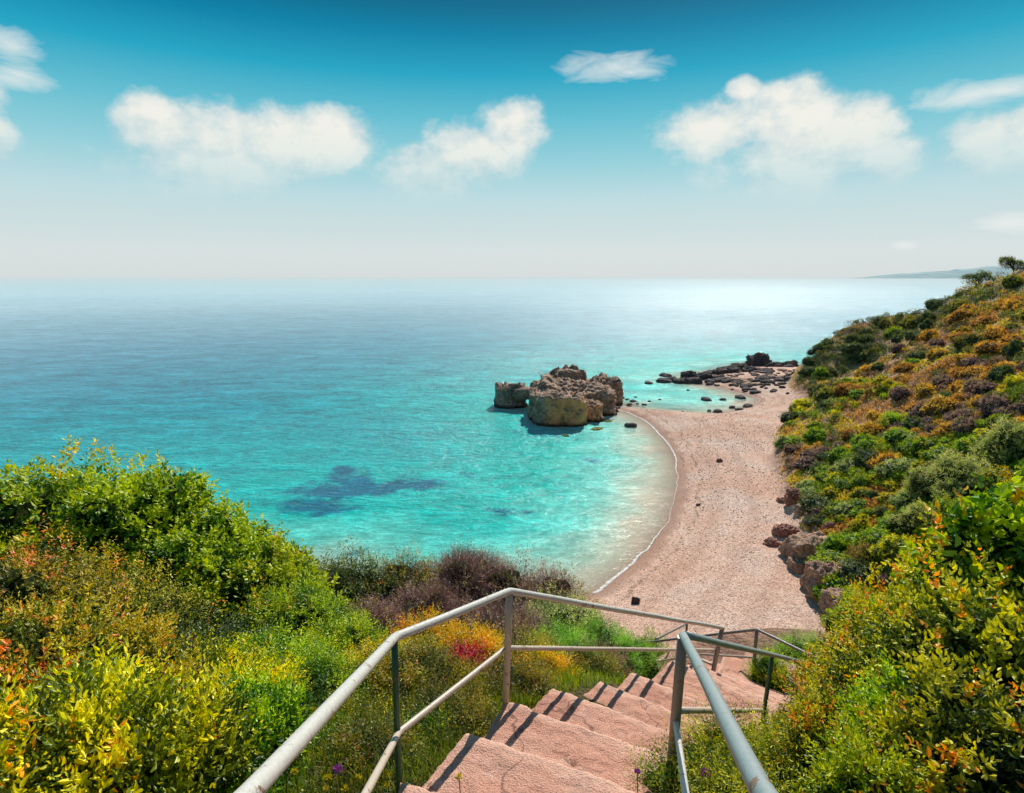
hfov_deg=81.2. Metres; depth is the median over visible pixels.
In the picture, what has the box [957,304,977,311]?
shrub
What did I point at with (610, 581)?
foam line
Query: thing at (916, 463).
shrub
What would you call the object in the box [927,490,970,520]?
bush
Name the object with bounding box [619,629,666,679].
bush
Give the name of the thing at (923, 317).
shrub
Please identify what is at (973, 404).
shrub
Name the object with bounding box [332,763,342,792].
thistle
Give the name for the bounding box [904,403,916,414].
shrub
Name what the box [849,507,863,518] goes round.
shrub
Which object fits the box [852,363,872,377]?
shrub
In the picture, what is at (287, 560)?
bush
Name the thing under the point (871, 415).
shrub
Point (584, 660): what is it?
bush
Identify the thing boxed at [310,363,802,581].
seabed
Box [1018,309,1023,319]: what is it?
shrub
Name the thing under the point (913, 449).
shrub
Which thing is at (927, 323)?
shrub
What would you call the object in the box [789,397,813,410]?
shrub
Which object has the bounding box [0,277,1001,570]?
sea
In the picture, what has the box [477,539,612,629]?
bush
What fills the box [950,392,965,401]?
shrub
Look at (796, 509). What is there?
rock
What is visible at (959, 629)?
bush
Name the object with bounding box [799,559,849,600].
boulder
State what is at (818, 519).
shrub
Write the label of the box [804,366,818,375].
shrub
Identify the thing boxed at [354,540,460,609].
bush
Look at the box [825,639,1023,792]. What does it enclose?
bush
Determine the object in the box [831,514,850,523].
shrub
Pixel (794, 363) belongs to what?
rock
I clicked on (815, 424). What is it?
shrub
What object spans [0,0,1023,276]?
sky
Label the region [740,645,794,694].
bush
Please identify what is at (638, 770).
thistle
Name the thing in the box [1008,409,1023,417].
shrub
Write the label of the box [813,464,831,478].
shrub
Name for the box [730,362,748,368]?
rock
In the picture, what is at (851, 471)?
shrub
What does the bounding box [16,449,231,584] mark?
bush
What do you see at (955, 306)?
shrub
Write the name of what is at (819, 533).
boulder
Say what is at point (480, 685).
bush
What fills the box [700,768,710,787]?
thistle
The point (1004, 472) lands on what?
shrub
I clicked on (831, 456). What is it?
shrub
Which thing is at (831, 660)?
bush
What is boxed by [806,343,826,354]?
shrub
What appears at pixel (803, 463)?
shrub
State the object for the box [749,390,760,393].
rock
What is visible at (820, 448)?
shrub
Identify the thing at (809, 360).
shrub
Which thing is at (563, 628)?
bush
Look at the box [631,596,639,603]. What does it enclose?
rock
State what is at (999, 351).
shrub
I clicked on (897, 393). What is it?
shrub
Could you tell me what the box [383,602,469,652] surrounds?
bush
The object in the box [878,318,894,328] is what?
shrub
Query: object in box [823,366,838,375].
shrub
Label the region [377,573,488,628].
bush
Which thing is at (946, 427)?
shrub
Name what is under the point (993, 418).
shrub
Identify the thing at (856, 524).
shrub
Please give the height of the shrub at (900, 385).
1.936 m
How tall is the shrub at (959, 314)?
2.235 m
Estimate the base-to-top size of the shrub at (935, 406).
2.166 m
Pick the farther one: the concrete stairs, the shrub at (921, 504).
the shrub at (921, 504)
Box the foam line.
[594,409,678,593]
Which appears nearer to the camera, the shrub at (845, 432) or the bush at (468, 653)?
the bush at (468, 653)
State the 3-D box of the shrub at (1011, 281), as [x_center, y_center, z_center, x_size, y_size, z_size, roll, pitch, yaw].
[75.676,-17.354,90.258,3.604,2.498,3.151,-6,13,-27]
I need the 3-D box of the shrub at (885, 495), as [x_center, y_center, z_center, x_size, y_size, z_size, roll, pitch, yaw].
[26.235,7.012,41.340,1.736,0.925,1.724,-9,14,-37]
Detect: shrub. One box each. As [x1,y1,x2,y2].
[772,435,789,449]
[776,410,797,422]
[782,443,796,453]
[784,436,805,446]
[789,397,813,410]
[791,456,816,470]
[794,478,817,488]
[796,366,807,375]
[796,491,830,517]
[799,448,817,457]
[799,486,815,494]
[801,426,827,442]
[802,356,818,365]
[802,513,827,526]
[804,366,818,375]
[804,549,853,566]
[805,421,822,428]
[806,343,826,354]
[806,384,816,394]
[809,384,829,399]
[809,461,827,473]
[811,366,829,377]
[811,568,848,600]
[812,386,837,401]
[812,445,831,456]
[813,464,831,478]
[814,471,829,482]
[815,530,850,554]
[816,450,828,461]
[819,338,833,346]
[820,485,839,497]
[821,506,831,515]
[822,471,847,484]
[822,528,836,534]
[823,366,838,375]
[825,443,853,462]
[828,457,854,473]
[829,499,845,507]
[829,501,854,518]
[831,380,847,387]
[831,476,850,491]
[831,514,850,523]
[832,381,860,397]
[832,441,845,448]
[833,556,877,588]
[836,428,854,440]
[836,452,853,461]
[837,528,851,536]
[837,582,868,600]
[839,377,852,383]
[840,341,865,352]
[844,333,859,342]
[844,473,869,490]
[844,532,858,549]
[846,466,860,477]
[847,467,868,478]
[847,486,870,498]
[847,498,868,508]
[847,517,871,536]
[848,348,870,362]
[848,388,864,398]
[849,432,874,445]
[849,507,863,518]
[849,526,901,546]
[850,437,878,451]
[850,447,879,470]
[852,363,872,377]
[852,376,870,384]
[854,334,875,343]
[854,420,888,437]
[855,512,870,522]
[858,508,875,518]
[859,327,873,334]
[862,489,878,499]
[864,410,880,420]
[866,451,899,470]
[866,533,917,563]
[867,469,877,475]
[868,473,886,483]
[869,513,894,533]
[870,361,884,372]
[870,375,891,386]
[871,315,891,325]
[872,379,895,396]
[874,456,917,478]
[874,504,891,517]
[875,492,895,502]
[876,510,896,523]
[876,572,891,587]
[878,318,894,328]
[880,479,900,491]
[882,326,900,336]
[882,426,915,442]
[886,420,902,430]
[887,385,912,400]
[887,470,904,482]
[888,334,902,342]
[888,382,907,392]
[888,488,926,511]
[889,341,906,353]
[891,561,904,588]
[892,361,916,373]
[894,452,907,458]
[894,527,904,536]
[896,502,915,514]
[897,438,915,452]
[898,314,915,328]
[898,501,935,514]
[900,415,922,430]
[902,350,927,359]
[902,358,920,364]
[902,470,916,481]
[903,330,922,340]
[903,434,940,457]
[904,317,919,328]
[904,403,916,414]
[905,398,931,419]
[909,460,927,469]
[910,427,922,434]
[912,523,933,536]
[913,382,935,399]
[914,433,931,439]
[915,311,937,322]
[916,430,933,438]
[918,318,937,329]
[918,422,927,431]
[919,329,939,341]
[919,394,960,416]
[919,443,958,463]
[921,416,935,424]
[921,496,935,503]
[922,423,937,431]
[923,298,943,310]
[926,347,949,358]
[927,338,946,346]
[930,373,954,388]
[932,389,953,396]
[933,421,953,433]
[936,437,953,446]
[941,413,951,422]
[942,313,954,323]
[947,299,972,312]
[947,331,969,342]
[947,366,967,380]
[947,379,964,391]
[948,308,971,321]
[949,325,972,335]
[950,332,986,349]
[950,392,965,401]
[950,407,977,420]
[950,415,978,438]
[953,433,988,455]
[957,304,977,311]
[958,364,990,378]
[959,356,981,366]
[961,378,983,393]
[969,314,1001,327]
[969,394,983,407]
[969,464,1013,494]
[971,379,998,394]
[972,372,987,381]
[972,427,990,438]
[972,477,1023,509]
[973,339,1003,354]
[974,391,1012,417]
[978,325,1008,341]
[984,390,1002,395]
[985,412,1018,427]
[986,364,1017,381]
[990,360,1015,369]
[990,406,1010,415]
[993,341,1008,354]
[994,452,1015,465]
[997,295,1023,310]
[997,332,1023,342]
[998,322,1021,330]
[999,274,1023,288]
[1000,299,1020,311]
[1001,338,1023,356]
[1007,402,1023,414]
[1007,459,1023,472]
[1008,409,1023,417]
[1014,360,1023,368]
[1014,465,1023,480]
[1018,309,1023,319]
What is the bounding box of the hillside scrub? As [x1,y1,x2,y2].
[772,263,1023,613]
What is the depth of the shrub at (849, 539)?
38.39 m
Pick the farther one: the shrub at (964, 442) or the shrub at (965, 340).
the shrub at (965, 340)
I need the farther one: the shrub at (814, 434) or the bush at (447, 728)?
the shrub at (814, 434)
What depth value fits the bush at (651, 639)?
15.01 m
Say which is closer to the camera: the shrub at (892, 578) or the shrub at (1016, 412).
the shrub at (892, 578)
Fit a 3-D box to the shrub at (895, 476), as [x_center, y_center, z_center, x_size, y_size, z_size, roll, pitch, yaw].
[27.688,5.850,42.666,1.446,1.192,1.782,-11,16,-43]
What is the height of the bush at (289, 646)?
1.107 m
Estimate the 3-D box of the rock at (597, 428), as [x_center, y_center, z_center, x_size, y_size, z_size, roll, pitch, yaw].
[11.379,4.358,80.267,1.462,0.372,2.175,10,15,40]
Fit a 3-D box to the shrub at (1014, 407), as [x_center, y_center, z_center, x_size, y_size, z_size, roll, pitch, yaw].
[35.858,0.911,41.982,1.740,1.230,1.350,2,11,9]
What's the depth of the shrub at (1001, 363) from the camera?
52.63 m
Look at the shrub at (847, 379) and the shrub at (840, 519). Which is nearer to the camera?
the shrub at (840, 519)
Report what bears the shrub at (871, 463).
on the hillside
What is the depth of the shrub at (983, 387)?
47.36 m
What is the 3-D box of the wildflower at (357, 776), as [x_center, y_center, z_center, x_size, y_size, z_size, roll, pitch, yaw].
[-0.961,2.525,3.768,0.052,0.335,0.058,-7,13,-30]
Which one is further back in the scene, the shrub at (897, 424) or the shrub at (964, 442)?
the shrub at (897, 424)
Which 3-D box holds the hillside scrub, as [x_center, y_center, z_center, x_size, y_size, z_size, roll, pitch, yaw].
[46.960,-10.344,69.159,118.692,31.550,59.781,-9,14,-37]
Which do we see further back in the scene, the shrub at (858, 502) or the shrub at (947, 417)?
the shrub at (947, 417)
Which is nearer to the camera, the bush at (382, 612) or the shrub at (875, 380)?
the bush at (382, 612)
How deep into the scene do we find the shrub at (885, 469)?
43.38 m
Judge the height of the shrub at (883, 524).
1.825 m
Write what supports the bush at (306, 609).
on the hillside
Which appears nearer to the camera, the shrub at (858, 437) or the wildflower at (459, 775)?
the wildflower at (459, 775)
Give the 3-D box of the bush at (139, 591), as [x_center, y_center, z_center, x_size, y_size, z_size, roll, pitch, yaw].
[-5.153,2.894,7.841,2.432,1.862,2.464,0,11,0]
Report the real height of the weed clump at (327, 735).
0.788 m
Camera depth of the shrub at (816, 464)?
52.58 m
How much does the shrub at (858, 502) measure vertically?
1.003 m
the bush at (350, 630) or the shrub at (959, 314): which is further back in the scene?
the shrub at (959, 314)
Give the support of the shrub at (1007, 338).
on the hillside
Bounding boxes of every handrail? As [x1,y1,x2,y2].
[233,588,724,792]
[633,628,816,683]
[655,624,711,665]
[667,631,803,792]
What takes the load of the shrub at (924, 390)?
on the hillside
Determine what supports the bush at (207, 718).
on the hillside
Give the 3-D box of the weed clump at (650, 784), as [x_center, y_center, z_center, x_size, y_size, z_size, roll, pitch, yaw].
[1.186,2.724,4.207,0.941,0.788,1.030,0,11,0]
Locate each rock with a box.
[512,386,530,399]
[527,364,623,426]
[590,427,602,430]
[624,423,636,429]
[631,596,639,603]
[656,378,671,382]
[659,372,671,377]
[672,377,689,385]
[680,370,695,377]
[687,377,702,384]
[693,371,713,378]
[701,397,711,400]
[707,369,723,374]
[712,409,721,412]
[716,365,740,373]
[721,379,732,382]
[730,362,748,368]
[734,395,746,400]
[739,366,757,371]
[740,384,752,387]
[742,403,752,407]
[745,352,771,365]
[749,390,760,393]
[754,377,769,379]
[757,367,774,370]
[761,379,774,382]
[762,537,780,546]
[763,361,783,366]
[773,378,784,381]
[776,497,783,502]
[781,361,792,365]
[791,360,798,366]
[792,503,803,514]
[809,507,825,518]
[821,521,835,530]
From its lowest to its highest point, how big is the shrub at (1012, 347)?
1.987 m
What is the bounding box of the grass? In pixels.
[187,663,629,792]
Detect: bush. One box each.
[0,435,153,572]
[0,513,197,629]
[0,580,167,703]
[0,606,218,704]
[0,630,215,792]
[1,653,288,792]
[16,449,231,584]
[70,538,230,640]
[105,490,286,611]
[115,608,281,657]
[176,618,312,698]
[176,657,320,792]
[178,525,354,635]
[221,609,348,692]
[229,566,377,645]
[275,632,381,717]
[283,603,398,657]
[314,534,406,612]
[336,626,416,694]
[345,586,423,637]
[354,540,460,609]
[358,628,472,699]
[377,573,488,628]
[377,645,493,699]
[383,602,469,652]
[387,670,501,745]
[414,534,525,620]
[423,715,479,749]
[430,615,504,668]
[430,651,499,691]
[435,629,489,670]
[440,664,519,718]
[450,649,566,707]
[453,581,561,645]
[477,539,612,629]
[486,614,574,661]
[491,639,533,658]
[500,638,582,679]
[502,661,565,688]
[514,580,610,645]
[524,611,613,657]
[539,563,606,623]
[543,651,589,683]
[548,626,617,662]
[552,639,633,680]
[572,602,647,674]
[574,631,640,676]
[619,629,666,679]
[636,622,672,659]
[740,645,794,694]
[751,620,883,733]
[751,659,863,792]
[758,626,831,665]
[773,561,916,723]
[780,710,951,792]
[794,646,984,777]
[817,579,884,632]
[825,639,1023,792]
[829,589,943,700]
[831,540,1023,714]
[845,466,1023,632]
[845,536,888,570]
[863,512,1023,630]
[875,409,906,427]
[885,497,936,536]
[901,448,1001,503]
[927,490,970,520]
[966,413,1023,470]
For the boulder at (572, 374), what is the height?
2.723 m
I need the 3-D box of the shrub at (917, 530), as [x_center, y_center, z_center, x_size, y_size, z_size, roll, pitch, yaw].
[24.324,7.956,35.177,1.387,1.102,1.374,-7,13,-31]
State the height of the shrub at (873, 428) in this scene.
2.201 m
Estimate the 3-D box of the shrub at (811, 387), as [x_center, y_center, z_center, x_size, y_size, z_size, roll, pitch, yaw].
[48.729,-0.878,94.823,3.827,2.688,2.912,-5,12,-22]
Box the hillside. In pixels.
[4,270,1023,792]
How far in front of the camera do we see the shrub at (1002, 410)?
42.22 m
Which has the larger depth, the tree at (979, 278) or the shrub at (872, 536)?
the tree at (979, 278)
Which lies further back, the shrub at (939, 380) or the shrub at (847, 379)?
the shrub at (847, 379)
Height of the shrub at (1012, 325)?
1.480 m
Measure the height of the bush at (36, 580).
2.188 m
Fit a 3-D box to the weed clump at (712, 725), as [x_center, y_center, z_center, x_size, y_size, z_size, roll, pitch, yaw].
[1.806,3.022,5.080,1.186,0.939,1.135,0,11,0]
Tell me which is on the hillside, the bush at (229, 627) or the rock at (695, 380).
the bush at (229, 627)
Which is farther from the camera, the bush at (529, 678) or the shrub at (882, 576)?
the shrub at (882, 576)
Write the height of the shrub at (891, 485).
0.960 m
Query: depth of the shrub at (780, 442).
63.00 m
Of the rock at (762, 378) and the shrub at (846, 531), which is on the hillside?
the shrub at (846, 531)
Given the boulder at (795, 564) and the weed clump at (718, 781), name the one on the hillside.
the weed clump at (718, 781)
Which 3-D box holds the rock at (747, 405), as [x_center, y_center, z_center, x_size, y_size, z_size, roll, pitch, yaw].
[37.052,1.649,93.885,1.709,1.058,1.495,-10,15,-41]
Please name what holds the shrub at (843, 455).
on the hillside
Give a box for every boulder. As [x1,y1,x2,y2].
[554,369,580,380]
[771,523,800,537]
[778,532,827,559]
[783,487,801,506]
[786,556,804,573]
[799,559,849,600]
[811,531,825,535]
[818,587,846,616]
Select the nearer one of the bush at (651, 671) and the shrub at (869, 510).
the bush at (651, 671)
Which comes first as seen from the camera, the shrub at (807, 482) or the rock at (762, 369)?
the shrub at (807, 482)
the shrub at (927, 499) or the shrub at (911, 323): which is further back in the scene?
the shrub at (911, 323)
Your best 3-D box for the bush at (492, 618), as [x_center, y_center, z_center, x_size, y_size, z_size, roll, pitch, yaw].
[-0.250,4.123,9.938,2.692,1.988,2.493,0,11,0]
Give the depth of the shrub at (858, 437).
50.41 m
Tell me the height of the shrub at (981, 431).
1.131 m
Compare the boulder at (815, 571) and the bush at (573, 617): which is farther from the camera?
the boulder at (815, 571)
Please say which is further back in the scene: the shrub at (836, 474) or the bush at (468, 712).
the shrub at (836, 474)
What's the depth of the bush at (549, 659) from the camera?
7.13 m
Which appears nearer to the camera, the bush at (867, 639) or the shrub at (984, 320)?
the bush at (867, 639)
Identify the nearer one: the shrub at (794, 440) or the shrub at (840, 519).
the shrub at (840, 519)
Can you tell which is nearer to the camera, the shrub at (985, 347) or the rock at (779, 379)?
the shrub at (985, 347)
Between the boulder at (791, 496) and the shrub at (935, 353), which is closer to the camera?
the boulder at (791, 496)
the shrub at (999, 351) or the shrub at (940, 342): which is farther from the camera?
the shrub at (940, 342)
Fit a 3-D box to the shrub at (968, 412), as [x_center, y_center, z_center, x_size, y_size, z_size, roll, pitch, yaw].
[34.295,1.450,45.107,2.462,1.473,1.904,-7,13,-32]
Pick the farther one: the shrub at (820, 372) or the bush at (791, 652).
the shrub at (820, 372)
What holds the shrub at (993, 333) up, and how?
on the hillside
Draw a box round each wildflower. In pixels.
[290,767,297,792]
[325,773,332,792]
[355,773,361,792]
[382,769,390,792]
[382,780,389,792]
[454,772,462,792]
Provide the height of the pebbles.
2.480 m
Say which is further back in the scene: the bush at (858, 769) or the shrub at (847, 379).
the shrub at (847, 379)
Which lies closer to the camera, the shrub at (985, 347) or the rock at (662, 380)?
the shrub at (985, 347)
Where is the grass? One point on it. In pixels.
(444, 747)
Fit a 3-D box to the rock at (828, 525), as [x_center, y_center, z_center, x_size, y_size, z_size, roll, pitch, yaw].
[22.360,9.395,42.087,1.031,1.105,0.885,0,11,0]
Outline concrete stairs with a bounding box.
[398,652,810,792]
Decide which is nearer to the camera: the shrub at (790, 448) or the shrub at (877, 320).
the shrub at (790, 448)
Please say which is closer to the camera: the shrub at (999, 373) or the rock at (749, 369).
the shrub at (999, 373)
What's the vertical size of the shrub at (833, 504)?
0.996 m
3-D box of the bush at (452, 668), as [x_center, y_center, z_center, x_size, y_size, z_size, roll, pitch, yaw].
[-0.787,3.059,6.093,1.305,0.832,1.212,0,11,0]
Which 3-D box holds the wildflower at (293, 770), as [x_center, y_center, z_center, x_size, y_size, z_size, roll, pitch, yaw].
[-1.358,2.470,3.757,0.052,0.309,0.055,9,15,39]
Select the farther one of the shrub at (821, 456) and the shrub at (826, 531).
the shrub at (821, 456)
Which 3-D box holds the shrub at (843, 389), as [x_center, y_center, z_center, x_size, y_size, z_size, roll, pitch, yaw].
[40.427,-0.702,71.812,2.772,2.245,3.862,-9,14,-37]
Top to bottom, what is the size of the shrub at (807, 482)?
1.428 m
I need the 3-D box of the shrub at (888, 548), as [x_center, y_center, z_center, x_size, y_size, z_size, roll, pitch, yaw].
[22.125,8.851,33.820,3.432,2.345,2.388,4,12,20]
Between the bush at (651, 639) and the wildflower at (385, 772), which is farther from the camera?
the bush at (651, 639)
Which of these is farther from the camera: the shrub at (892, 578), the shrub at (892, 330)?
the shrub at (892, 330)
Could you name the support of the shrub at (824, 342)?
on the hillside
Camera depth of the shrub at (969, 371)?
56.16 m
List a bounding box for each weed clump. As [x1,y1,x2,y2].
[297,712,376,768]
[311,680,402,726]
[315,700,433,782]
[381,696,459,751]
[617,726,730,792]
[636,727,828,792]
[659,688,778,775]
[703,693,810,792]
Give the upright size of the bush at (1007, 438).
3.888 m
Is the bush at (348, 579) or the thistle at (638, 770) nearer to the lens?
the thistle at (638, 770)
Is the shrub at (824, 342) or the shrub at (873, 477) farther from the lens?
the shrub at (824, 342)
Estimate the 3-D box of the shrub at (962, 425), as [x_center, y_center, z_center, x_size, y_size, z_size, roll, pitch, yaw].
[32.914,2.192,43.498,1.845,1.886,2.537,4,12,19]
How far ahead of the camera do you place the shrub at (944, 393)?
53.38 m
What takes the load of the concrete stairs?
on the hillside
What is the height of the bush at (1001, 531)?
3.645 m
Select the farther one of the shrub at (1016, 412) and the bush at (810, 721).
the shrub at (1016, 412)
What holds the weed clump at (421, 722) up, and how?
on the hillside
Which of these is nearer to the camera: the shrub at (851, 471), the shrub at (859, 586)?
the shrub at (859, 586)
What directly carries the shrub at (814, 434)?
on the hillside
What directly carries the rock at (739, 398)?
in the sea
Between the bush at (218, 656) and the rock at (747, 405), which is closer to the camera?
the bush at (218, 656)
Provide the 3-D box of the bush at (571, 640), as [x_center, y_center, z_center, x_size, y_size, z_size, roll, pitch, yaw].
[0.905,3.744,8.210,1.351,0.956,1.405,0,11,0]
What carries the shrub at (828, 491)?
on the hillside
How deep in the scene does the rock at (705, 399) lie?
98.30 m
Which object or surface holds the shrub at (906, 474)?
on the hillside
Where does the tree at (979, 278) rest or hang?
on the hillside
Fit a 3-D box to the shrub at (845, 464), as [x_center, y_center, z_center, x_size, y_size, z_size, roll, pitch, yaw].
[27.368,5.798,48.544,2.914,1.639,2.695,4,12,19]
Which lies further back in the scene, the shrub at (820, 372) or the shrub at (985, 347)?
the shrub at (820, 372)
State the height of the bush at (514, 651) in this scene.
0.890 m
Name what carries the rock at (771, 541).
on the beach
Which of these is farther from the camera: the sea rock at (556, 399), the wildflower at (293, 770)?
the sea rock at (556, 399)
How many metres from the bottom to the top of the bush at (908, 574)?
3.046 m
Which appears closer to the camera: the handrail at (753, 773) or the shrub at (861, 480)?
the handrail at (753, 773)
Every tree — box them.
[959,270,996,286]
[997,255,1023,273]
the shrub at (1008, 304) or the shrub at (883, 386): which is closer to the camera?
the shrub at (883, 386)
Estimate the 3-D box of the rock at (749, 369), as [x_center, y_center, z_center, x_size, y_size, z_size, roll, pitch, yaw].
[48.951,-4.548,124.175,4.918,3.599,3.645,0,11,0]
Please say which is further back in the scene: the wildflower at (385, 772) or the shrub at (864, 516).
the shrub at (864, 516)
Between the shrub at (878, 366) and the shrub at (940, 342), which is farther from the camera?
the shrub at (878, 366)
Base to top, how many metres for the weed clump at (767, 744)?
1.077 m
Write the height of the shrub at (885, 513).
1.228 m
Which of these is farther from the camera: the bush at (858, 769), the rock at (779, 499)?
the rock at (779, 499)
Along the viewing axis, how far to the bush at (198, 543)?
9.21 m
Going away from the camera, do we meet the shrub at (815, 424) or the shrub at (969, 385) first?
the shrub at (969, 385)
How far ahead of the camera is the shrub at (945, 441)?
43.37 m
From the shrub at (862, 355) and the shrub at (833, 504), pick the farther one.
the shrub at (862, 355)
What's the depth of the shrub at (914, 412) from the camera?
50.68 m
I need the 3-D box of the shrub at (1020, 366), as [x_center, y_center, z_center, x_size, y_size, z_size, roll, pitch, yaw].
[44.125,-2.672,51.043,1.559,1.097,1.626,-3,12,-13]
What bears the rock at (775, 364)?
on the beach
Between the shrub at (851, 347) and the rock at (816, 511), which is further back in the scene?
the shrub at (851, 347)
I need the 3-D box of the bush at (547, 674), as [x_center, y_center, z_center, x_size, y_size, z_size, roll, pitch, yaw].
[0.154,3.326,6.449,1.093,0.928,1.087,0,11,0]
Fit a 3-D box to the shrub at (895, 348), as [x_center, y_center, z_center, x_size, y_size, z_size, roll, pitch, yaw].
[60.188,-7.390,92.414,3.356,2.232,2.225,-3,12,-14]
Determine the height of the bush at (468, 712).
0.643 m
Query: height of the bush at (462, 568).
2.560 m
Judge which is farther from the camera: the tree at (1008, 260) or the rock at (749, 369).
the rock at (749, 369)
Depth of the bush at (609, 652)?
8.57 m
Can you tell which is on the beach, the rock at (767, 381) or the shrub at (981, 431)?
the rock at (767, 381)
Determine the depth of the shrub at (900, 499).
39.29 m
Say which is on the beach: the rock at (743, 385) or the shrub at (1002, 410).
the rock at (743, 385)
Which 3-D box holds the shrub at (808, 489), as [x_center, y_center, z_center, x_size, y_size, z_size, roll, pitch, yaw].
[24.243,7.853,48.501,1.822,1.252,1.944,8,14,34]
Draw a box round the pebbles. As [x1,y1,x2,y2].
[580,389,823,647]
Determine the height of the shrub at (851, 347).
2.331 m
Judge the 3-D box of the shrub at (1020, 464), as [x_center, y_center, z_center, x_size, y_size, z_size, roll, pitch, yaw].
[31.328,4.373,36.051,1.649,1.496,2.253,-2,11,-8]
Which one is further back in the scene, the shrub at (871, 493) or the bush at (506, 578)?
the shrub at (871, 493)
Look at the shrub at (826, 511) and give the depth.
43.83 m
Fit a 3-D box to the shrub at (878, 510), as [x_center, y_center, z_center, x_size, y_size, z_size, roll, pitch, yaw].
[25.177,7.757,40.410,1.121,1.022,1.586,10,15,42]
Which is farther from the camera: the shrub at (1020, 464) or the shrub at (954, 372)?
the shrub at (954, 372)
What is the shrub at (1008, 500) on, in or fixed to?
on the hillside
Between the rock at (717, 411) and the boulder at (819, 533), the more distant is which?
the rock at (717, 411)
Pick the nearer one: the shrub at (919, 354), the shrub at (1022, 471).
the shrub at (1022, 471)
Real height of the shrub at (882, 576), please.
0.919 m
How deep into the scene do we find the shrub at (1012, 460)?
37.63 m
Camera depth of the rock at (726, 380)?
112.41 m
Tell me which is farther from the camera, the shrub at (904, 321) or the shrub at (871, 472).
the shrub at (904, 321)
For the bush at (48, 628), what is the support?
on the hillside
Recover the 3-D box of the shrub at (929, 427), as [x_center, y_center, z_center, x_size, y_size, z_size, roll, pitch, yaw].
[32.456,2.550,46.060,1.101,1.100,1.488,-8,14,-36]
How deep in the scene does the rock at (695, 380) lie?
114.18 m
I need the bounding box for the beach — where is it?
[568,366,827,647]
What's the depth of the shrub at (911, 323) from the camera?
99.96 m
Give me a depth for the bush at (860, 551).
35.39 m
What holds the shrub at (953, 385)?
on the hillside
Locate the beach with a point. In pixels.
(656, 514)
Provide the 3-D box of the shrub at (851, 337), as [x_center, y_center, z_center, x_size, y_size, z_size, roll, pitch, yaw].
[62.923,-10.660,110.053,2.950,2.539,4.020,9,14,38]
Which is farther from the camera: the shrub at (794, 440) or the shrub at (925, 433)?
the shrub at (794, 440)
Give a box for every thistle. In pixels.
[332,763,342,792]
[634,768,639,792]
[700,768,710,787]
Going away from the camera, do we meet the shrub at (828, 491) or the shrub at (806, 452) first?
the shrub at (828, 491)
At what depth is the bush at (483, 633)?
7.21 m
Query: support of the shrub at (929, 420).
on the hillside
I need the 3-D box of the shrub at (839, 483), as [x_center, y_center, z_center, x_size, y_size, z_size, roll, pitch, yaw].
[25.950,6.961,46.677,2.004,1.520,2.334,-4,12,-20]
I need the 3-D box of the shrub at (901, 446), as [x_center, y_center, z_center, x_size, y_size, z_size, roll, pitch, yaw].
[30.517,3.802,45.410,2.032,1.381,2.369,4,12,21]
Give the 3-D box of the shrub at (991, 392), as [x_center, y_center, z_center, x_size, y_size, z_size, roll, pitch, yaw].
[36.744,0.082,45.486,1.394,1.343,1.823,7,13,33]
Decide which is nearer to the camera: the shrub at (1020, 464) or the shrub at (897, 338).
the shrub at (1020, 464)
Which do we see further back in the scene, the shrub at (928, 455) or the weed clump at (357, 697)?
the shrub at (928, 455)
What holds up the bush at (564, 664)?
on the hillside
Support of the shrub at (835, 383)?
on the hillside
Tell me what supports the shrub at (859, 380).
on the hillside
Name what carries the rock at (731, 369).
on the beach
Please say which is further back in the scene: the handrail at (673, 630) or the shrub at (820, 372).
the shrub at (820, 372)
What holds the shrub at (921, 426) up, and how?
on the hillside
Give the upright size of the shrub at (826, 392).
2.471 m
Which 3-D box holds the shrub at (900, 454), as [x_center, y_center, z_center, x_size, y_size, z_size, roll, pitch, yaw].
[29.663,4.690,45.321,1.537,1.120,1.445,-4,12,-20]
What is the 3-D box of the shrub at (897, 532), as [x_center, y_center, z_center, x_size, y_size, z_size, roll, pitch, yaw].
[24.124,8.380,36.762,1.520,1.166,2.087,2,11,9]
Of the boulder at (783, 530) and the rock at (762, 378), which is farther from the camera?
the rock at (762, 378)
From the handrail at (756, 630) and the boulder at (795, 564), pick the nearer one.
the handrail at (756, 630)
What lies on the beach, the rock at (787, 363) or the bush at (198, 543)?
the rock at (787, 363)
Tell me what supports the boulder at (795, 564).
on the beach
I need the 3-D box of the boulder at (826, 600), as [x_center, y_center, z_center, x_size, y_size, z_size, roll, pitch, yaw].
[18.651,11.978,33.708,2.424,2.201,2.147,0,11,0]
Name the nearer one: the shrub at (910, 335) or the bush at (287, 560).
the bush at (287, 560)
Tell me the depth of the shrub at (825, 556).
36.82 m
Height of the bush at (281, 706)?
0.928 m
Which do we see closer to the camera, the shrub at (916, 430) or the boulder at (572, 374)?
the shrub at (916, 430)
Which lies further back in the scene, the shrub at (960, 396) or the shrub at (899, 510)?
the shrub at (960, 396)
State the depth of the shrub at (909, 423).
48.24 m
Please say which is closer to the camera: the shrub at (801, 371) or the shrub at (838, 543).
the shrub at (838, 543)
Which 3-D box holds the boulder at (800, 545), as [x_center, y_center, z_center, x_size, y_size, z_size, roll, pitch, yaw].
[20.061,10.632,40.697,3.030,2.907,2.764,0,11,0]
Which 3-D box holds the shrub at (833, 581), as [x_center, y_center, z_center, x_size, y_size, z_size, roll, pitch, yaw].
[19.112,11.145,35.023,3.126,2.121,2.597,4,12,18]
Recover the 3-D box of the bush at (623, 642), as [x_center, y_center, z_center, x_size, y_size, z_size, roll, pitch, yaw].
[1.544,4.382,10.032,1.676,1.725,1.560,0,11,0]
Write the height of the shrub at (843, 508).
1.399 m
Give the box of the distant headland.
[861,266,1021,277]
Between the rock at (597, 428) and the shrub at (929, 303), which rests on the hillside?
the shrub at (929, 303)
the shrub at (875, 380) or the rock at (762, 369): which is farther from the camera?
the rock at (762, 369)

